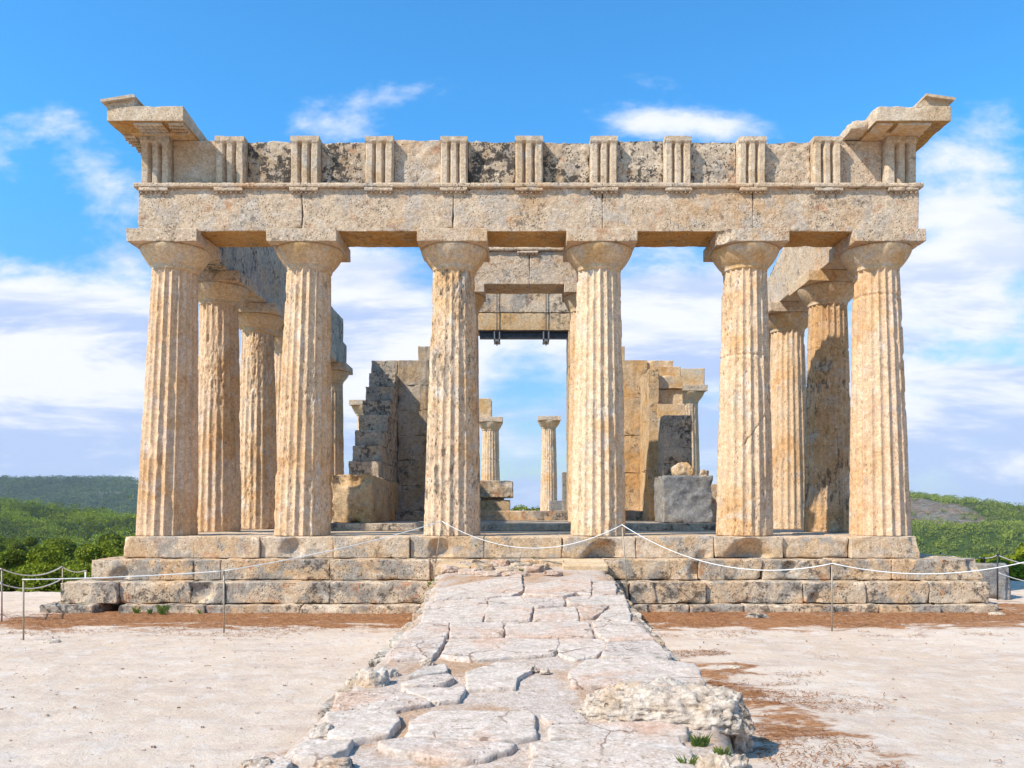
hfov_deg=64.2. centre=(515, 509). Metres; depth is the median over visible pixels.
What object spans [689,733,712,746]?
weed
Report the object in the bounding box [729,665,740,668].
loose stone
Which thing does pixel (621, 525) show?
rope barrier
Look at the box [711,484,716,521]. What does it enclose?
stone block
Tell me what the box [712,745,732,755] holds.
weed
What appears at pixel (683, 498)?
stone block
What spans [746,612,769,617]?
loose stone
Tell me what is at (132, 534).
undergrowth
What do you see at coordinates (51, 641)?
loose stone
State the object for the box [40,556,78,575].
pine tree
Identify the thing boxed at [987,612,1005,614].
loose stone
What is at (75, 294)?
sky
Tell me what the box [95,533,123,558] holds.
pine tree
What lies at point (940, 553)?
rope barrier
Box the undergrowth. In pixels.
[3,494,136,591]
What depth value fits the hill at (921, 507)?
320.93 m
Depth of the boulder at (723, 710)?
5.34 m
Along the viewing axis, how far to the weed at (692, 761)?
4.54 m
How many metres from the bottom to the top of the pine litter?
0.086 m
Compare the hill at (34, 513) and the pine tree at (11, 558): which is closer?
the pine tree at (11, 558)
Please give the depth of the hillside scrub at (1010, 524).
325.29 m
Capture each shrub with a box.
[510,504,539,510]
[989,556,1023,580]
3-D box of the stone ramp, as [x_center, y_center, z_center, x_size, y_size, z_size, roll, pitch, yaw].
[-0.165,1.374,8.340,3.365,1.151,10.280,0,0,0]
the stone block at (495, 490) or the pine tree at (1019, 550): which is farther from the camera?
the stone block at (495, 490)
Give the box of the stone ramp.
[239,558,733,767]
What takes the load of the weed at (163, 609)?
on the ground
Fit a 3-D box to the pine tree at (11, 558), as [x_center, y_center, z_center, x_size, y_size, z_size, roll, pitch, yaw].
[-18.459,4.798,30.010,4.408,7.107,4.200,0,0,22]
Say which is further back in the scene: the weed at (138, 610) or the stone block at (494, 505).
the stone block at (494, 505)
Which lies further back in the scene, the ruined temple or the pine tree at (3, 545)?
the pine tree at (3, 545)
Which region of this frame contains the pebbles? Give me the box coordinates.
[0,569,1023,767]
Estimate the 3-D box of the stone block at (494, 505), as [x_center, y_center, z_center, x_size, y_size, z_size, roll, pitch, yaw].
[-0.908,-0.028,30.298,1.399,0.683,1.423,0,0,0]
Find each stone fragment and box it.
[671,462,694,475]
[698,470,708,475]
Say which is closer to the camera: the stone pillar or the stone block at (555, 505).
the stone pillar
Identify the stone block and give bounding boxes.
[480,480,512,499]
[480,500,509,510]
[550,501,561,510]
[654,475,713,522]
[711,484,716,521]
[976,563,1010,599]
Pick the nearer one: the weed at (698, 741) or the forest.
the weed at (698, 741)
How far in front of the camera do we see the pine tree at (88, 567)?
26.02 m
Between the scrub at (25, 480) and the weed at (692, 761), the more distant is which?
the scrub at (25, 480)
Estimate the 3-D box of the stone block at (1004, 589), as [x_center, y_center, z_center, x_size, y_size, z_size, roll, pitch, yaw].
[8.800,1.324,15.197,0.498,0.698,0.649,0,0,0]
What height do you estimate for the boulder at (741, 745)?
0.239 m
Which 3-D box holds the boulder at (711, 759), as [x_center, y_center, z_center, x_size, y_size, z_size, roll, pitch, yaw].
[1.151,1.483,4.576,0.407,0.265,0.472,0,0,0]
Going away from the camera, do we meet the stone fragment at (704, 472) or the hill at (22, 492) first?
the stone fragment at (704, 472)
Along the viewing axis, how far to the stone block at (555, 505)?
30.60 m
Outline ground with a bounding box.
[0,579,1023,767]
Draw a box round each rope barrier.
[0,566,86,621]
[22,521,1023,639]
[939,552,1023,599]
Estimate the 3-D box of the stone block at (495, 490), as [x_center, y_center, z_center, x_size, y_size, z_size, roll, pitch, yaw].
[-0.908,-0.724,30.244,1.624,0.732,1.556,0,0,0]
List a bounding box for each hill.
[0,480,137,517]
[0,506,135,545]
[910,497,1023,562]
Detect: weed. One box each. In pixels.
[131,606,141,613]
[155,604,170,613]
[675,754,698,764]
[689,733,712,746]
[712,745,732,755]
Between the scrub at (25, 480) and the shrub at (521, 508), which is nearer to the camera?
the shrub at (521, 508)
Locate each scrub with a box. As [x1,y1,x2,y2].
[0,474,138,515]
[910,490,1023,557]
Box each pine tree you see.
[0,535,33,549]
[0,544,64,573]
[0,562,70,591]
[7,536,48,555]
[16,562,91,591]
[40,537,78,566]
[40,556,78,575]
[73,553,123,573]
[74,539,124,564]
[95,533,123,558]
[975,543,1023,564]
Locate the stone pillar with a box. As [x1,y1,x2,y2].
[562,472,566,510]
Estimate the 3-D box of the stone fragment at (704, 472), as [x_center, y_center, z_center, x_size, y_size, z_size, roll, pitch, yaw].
[4.446,-0.858,19.299,0.257,0.197,0.286,0,0,0]
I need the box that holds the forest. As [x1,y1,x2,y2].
[0,496,136,554]
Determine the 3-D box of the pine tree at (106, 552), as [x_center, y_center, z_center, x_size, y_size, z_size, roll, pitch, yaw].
[-19.444,5.388,39.972,4.191,7.875,4.876,0,0,0]
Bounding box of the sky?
[0,0,1023,510]
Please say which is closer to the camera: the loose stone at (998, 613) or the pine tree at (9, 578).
the loose stone at (998, 613)
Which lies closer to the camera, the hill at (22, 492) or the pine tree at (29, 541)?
the pine tree at (29, 541)
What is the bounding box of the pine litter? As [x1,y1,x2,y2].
[0,610,1023,767]
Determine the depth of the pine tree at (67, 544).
59.55 m
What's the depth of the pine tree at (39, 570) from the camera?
22.95 m
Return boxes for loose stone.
[42,639,60,643]
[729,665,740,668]
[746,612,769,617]
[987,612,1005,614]
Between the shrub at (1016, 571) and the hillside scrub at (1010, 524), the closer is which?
the shrub at (1016, 571)
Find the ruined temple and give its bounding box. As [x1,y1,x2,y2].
[39,93,998,613]
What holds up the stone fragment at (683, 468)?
on the stone block at (683, 498)
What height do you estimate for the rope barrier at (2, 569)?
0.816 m
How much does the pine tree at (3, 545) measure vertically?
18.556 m
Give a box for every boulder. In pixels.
[572,676,756,737]
[692,751,751,767]
[729,735,754,754]

